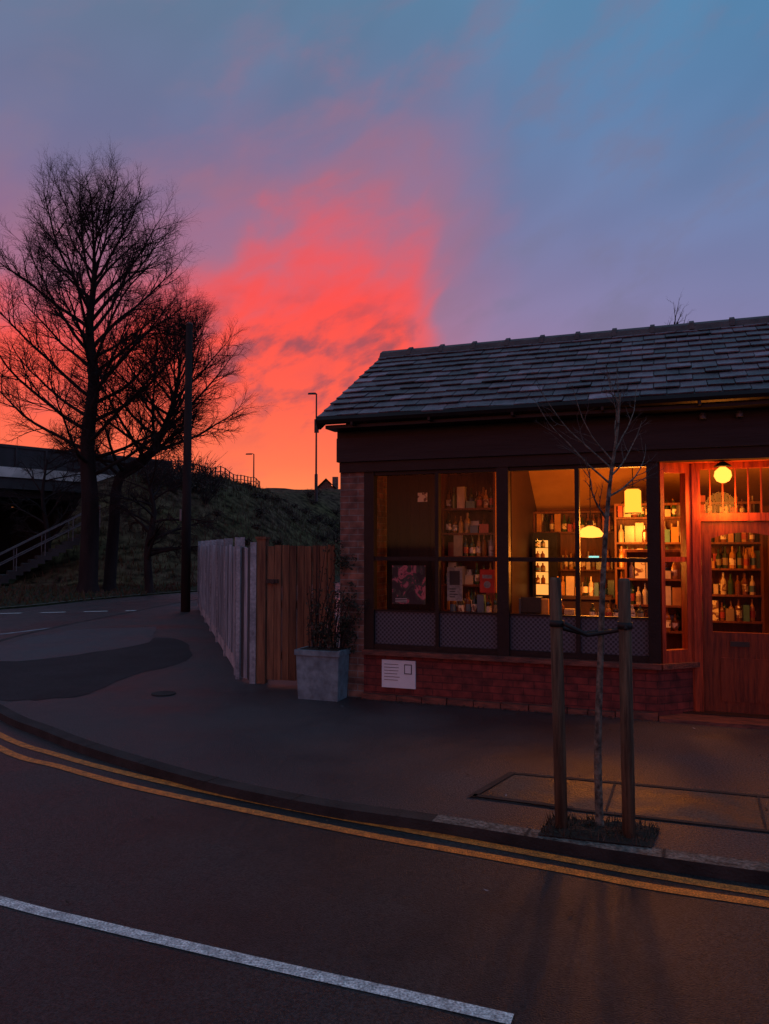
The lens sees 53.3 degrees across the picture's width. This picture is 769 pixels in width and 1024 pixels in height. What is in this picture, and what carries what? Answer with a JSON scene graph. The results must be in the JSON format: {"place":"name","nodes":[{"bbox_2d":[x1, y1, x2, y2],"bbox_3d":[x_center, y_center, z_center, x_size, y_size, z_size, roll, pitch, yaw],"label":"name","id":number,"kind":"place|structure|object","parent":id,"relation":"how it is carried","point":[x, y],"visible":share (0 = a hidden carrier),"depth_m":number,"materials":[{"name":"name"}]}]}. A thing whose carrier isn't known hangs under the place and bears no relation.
{"place":"outdoors","nodes":[
{"label":"outdoors","id":0,"kind":"place"},
{"bbox_2d":[0,572,339,609],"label":"grass verge","id":1,"kind":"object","parent":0,"point":[40,602],"depth_m":27.55,"materials":[{"name":"green plant"}]},
{"bbox_2d":[0,505,100,585],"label":"bridge stairs","id":2,"kind":"structure","parent":1,"relation":"on","point":[41,559],"depth_m":34.54,"materials":[{"name":"metal"}]},
{"bbox_2d":[0,429,132,561],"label":"bare tree","id":3,"kind":"object","parent":1,"relation":"on","point":[45,516],"visible":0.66,"depth_m":36.26,"materials":[{"name":"brown plant"}]},
{"bbox_2d":[0,141,226,592],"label":"bare tree","id":4,"kind":"object","parent":1,"relation":"on","point":[88,561],"visible":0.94,"depth_m":28.62,"materials":[{"name":"brown plant"}]},
{"bbox_2d":[70,402,229,592],"bbox_3d":[-8.466,-0.450,28.900,6.120,7.145,6.650,0,-2,0],"label":"bare tree","id":5,"kind":"object","parent":1,"relation":"on","point":[152,537],"visible":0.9,"depth_m":28.39,"materials":[{"name":"brown plant"}]},
{"bbox_2d":[41,260,277,590],"bbox_3d":[-9.862,-3.336,30.149,8.712,13.021,8.436,-1,-3,27],"label":"bare tree","id":6,"kind":"object","parent":1,"relation":"on","point":[110,570],"visible":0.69,"depth_m":29.74,"materials":[{"name":"brown plant"}]},
{"bbox_2d":[0,581,335,607],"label":"verge kerb","id":7,"kind":"structure","parent":1,"relation":"on","point":[101,597],"depth_m":25.43,"materials":[{"name":"concrete"}]},
{"bbox_2d":[0,470,339,605],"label":"grass tufts","id":8,"kind":"object","parent":1,"relation":"on","point":[63,592],"visible":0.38,"depth_m":37.33,"materials":[{"name":"green plant"}]},
{"bbox_2d":[128,450,339,551],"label":"bank shrubs","id":9,"kind":"object","parent":1,"relation":"on","point":[209,478],"visible":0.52,"depth_m":46.60,"materials":[{"name":"green plant"}]},
{"bbox_2d":[0,582,768,1023],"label":"road","id":10,"kind":"structure","parent":0,"point":[524,944],"depth_m":3.71,"materials":[{"name":"grey asphalt"}]},
{"bbox_2d":[0,610,135,613],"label":"road dashes","id":11,"kind":"object","parent":10,"relation":"on","point":[84,611],"visible":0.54,"depth_m":21.04,"materials":[{"name":"white paint"}]},
{"bbox_2d":[0,896,513,1023],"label":"white line","id":12,"kind":"object","parent":10,"relation":"on","point":[407,995],"visible":1,"depth_m":3.31,"materials":[{"name":"paint"}]},
{"bbox_2d":[0,599,768,885],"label":"kerb","id":13,"kind":"structure","parent":10,"relation":"on","point":[726,868],"depth_m":4.94,"materials":[{"name":"concrete"}]},
{"bbox_2d":[0,745,768,907],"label":"yellow line","id":14,"kind":"object","parent":10,"relation":"on","point":[663,888],"visible":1,"depth_m":4.65,"materials":[{"name":"paint"}]},
{"bbox_2d":[0,732,768,896],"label":"yellow line","id":15,"kind":"object","parent":10,"relation":"on","point":[742,889],"visible":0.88,"depth_m":4.64,"materials":[{"name":"paint"}]},
{"bbox_2d":[22,698,767,944],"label":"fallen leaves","id":16,"kind":"object","parent":10,"relation":"on","point":[465,773],"visible":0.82,"depth_m":7.79,"materials":[{"name":"plant"}]},
{"bbox_2d":[0,600,768,862],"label":"pavement","id":17,"kind":"structure","parent":0,"point":[280,735],"depth_m":6.80,"materials":[{"name":"grey asphalt"}]},
{"bbox_2d":[0,626,156,660],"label":"asphalt patch","id":18,"kind":"object","parent":17,"relation":"on","point":[65,643],"visible":1,"depth_m":13.74,"materials":[{"name":"grey asphalt"}]},
{"bbox_2d":[0,637,192,700],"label":"asphalt patch","id":19,"kind":"object","parent":17,"relation":"on","point":[70,676],"visible":1,"depth_m":10.78,"materials":[{"name":"black asphalt"}]},
{"bbox_2d":[151,691,175,695],"bbox_3d":[-2.600,2.136,9.016,0.277,0.013,0.277,0,-2,0],"label":"manhole cover","id":20,"kind":"object","parent":17,"relation":"on","point":[163,693],"visible":1,"depth_m":8.98,"materials":[{"name":"grey metal"}]},
{"bbox_2d":[180,322,192,611],"bbox_3d":[-5.263,-1.177,20.367,0.274,7.820,0.254,0,-2,0],"label":"utility pole","id":21,"kind":"object","parent":17,"relation":"on","point":[185,514],"visible":0.91,"depth_m":20.27,"materials":[{"name":"brown wood"}]},
{"bbox_2d":[197,537,244,674],"bbox_3d":[-3.500,1.526,15.650,0.125,1.910,11.142,1,-3,-16],"label":"side fence","id":22,"kind":"object","parent":17,"relation":"on","point":[216,598],"visible":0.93,"depth_m":13.19,"materials":[{"name":"wood"}]},
{"bbox_2d":[235,542,256,683],"bbox_3d":[-1.792,1.313,9.942,0.120,1.840,0.525,2,-3,-37],"label":"corner fence panel","id":23,"kind":"object","parent":17,"relation":"on","point":[245,660],"visible":0.86,"depth_m":9.92,"materials":[{"name":"wood"}]},
{"bbox_2d":[255,537,335,683],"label":"timber gate","id":24,"kind":"structure","parent":17,"relation":"on","point":[284,581],"depth_m":9.69,"materials":[{"name":"wood"}]},
{"bbox_2d":[468,772,513,796],"bbox_3d":[0.790,1.982,5.589,0.050,0.001,0.677,-2,-3,34],"label":"tar joint","id":25,"kind":"object","parent":17,"relation":"on","point":[491,784],"visible":1,"depth_m":5.57,"materials":[{"name":"black asphalt"}]},
{"bbox_2d":[294,315,768,729],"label":"corner shop","id":26,"kind":"structure","parent":17,"relation":"on","point":[471,520],"depth_m":8.61,"materials":[{"name":"brick"}]},
{"bbox_2d":[364,462,661,663],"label":"window frames","id":27,"kind":"structure","parent":26,"relation":"in","point":[503,508],"depth_m":8.30,"materials":[{"name":"black paint"}]},
{"bbox_2d":[701,521,768,714],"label":"door","id":28,"kind":"structure","parent":26,"relation":"in","point":[736,679],"depth_m":7.82,"materials":[{"name":"red wood"}]},
{"bbox_2d":[537,817,659,846],"bbox_3d":[1.310,1.924,4.666,0.714,0.038,0.334,-1,-3,17],"label":"tree pit","id":29,"kind":"object","parent":17,"relation":"on","point":[582,834],"visible":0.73,"depth_m":4.58,"materials":[{"name":"soil"}]},
{"bbox_2d":[549,577,567,828],"bbox_3d":[1.068,1.191,4.703,0.096,1.571,0.073,0,-2,0],"label":"tree stake","id":30,"kind":"object","parent":29,"relation":"in","point":[559,739],"visible":0.85,"depth_m":4.67,"materials":[{"name":"brown wood"}]},
{"bbox_2d":[549,620,632,636],"bbox_3d":[1.274,0.717,4.716,0.491,0.103,0.221,-1,-3,20],"label":"tree tie","id":31,"kind":"object","parent":30,"relation":"attached to","point":[567,627],"visible":0.96,"depth_m":4.68,"materials":[{"name":"rubber"}]},
{"bbox_2d":[520,354,660,825],"bbox_3d":[1.354,0.485,4.837,1.116,2.952,0.494,2,-3,-34],"label":"young tree","id":32,"kind":"object","parent":29,"relation":"in","point":[599,820],"visible":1,"depth_m":4.74,"materials":[{"name":"brown plant"}]},
{"bbox_2d":[540,812,659,844],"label":"weeds","id":33,"kind":"object","parent":29,"relation":"in","point":[575,819],"visible":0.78,"depth_m":4.62,"materials":[{"name":"green plant"}]},
{"bbox_2d":[618,578,635,838],"bbox_3d":[1.446,1.185,4.573,0.082,1.570,0.073,0,-2,0],"label":"tree stake","id":34,"kind":"object","parent":29,"relation":"in","point":[626,724],"visible":0.85,"depth_m":4.54,"materials":[{"name":"brown wood"}]},
{"bbox_2d":[471,774,768,832],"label":"paving slabs","id":35,"kind":"structure","parent":17,"relation":"in","point":[714,807],"depth_m":5.25,"materials":[{"name":"grey concrete"}]},
{"bbox_2d":[473,794,572,808],"bbox_3d":[0.935,1.965,5.210,0.682,0.001,0.050,-1,-3,22],"label":"tar joint","id":36,"kind":"object","parent":35,"relation":"on","point":[517,800],"visible":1,"depth_m":5.22,"materials":[{"name":"black asphalt"}]},
{"bbox_2d":[605,781,615,809],"bbox_3d":[1.575,1.966,5.330,0.012,0.001,0.668,-1,-3,22],"label":"tar joint","id":37,"kind":"object","parent":35,"relation":"on","point":[610,795],"visible":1,"depth_m":5.29,"materials":[{"name":"black asphalt"}]},
{"bbox_2d":[514,772,768,796],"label":"tar joint","id":38,"kind":"object","parent":35,"relation":"on","point":[650,785],"visible":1,"depth_m":5.54,"materials":[{"name":"black asphalt"}]},
{"bbox_2d":[549,806,768,831],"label":"tar joint","id":39,"kind":"object","parent":35,"relation":"on","point":[704,823],"visible":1,"depth_m":4.85,"materials":[{"name":"black asphalt"}]},
{"bbox_2d":[757,794,766,826],"bbox_3d":[2.475,1.953,5.030,0.012,0.001,0.668,-1,-3,22],"label":"tar joint","id":40,"kind":"object","parent":35,"relation":"on","point":[764,821],"visible":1,"depth_m":4.99,"materials":[{"name":"black asphalt"}]},
{"bbox_2d":[0,0,768,489],"label":"sky","id":41,"kind":"structure","parent":0,"point":[365,179],"materials":[{"name":"blue"}]},
{"bbox_2d":[664,289,690,324],"bbox_3d":[5.893,-1.030,15.686,1.220,7.125,0.542,0,-2,5],"label":"bare tree","id":42,"kind":"object","parent":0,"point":[678,309],"visible":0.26,"depth_m":15.74,"materials":[{"name":"brown plant"}]},
{"label":"ground","id":43,"kind":"structure","parent":0,"visible":0},
{"bbox_2d":[0,444,171,571],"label":"road bridge","id":44,"kind":"structure","parent":43,"relation":"on","point":[14,474],"depth_m":43.34,"materials":[{"name":"concrete"}]},
{"bbox_2d":[10,474,339,585],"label":"grass bank","id":45,"kind":"structure","parent":43,"relation":"on","point":[330,500],"depth_m":42.05,"materials":[{"name":"green plant"}]},
{"bbox_2d":[170,460,259,486],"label":"bank railing","id":46,"kind":"object","parent":45,"relation":"on","point":[240,479],"visible":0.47,"depth_m":56.11,"materials":[{"name":"metal"}]},
{"bbox_2d":[246,453,253,476],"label":"street lamp","id":47,"kind":"object","parent":45,"relation":"on","point":[253,461],"visible":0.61,"depth_m":80.23,"materials":[{"name":"metal"}]},
{"bbox_2d":[308,392,318,501],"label":"street lamp","id":48,"kind":"object","parent":45,"relation":"on","point":[316,430],"visible":0.97,"depth_m":62.19,"materials":[{"name":"metal"}]},
{"bbox_2d":[318,477,337,489],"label":"distant house","id":49,"kind":"structure","parent":45,"relation":"on","point":[325,484],"depth_m":80.42,"materials":[{"name":"brick"}]}
]}

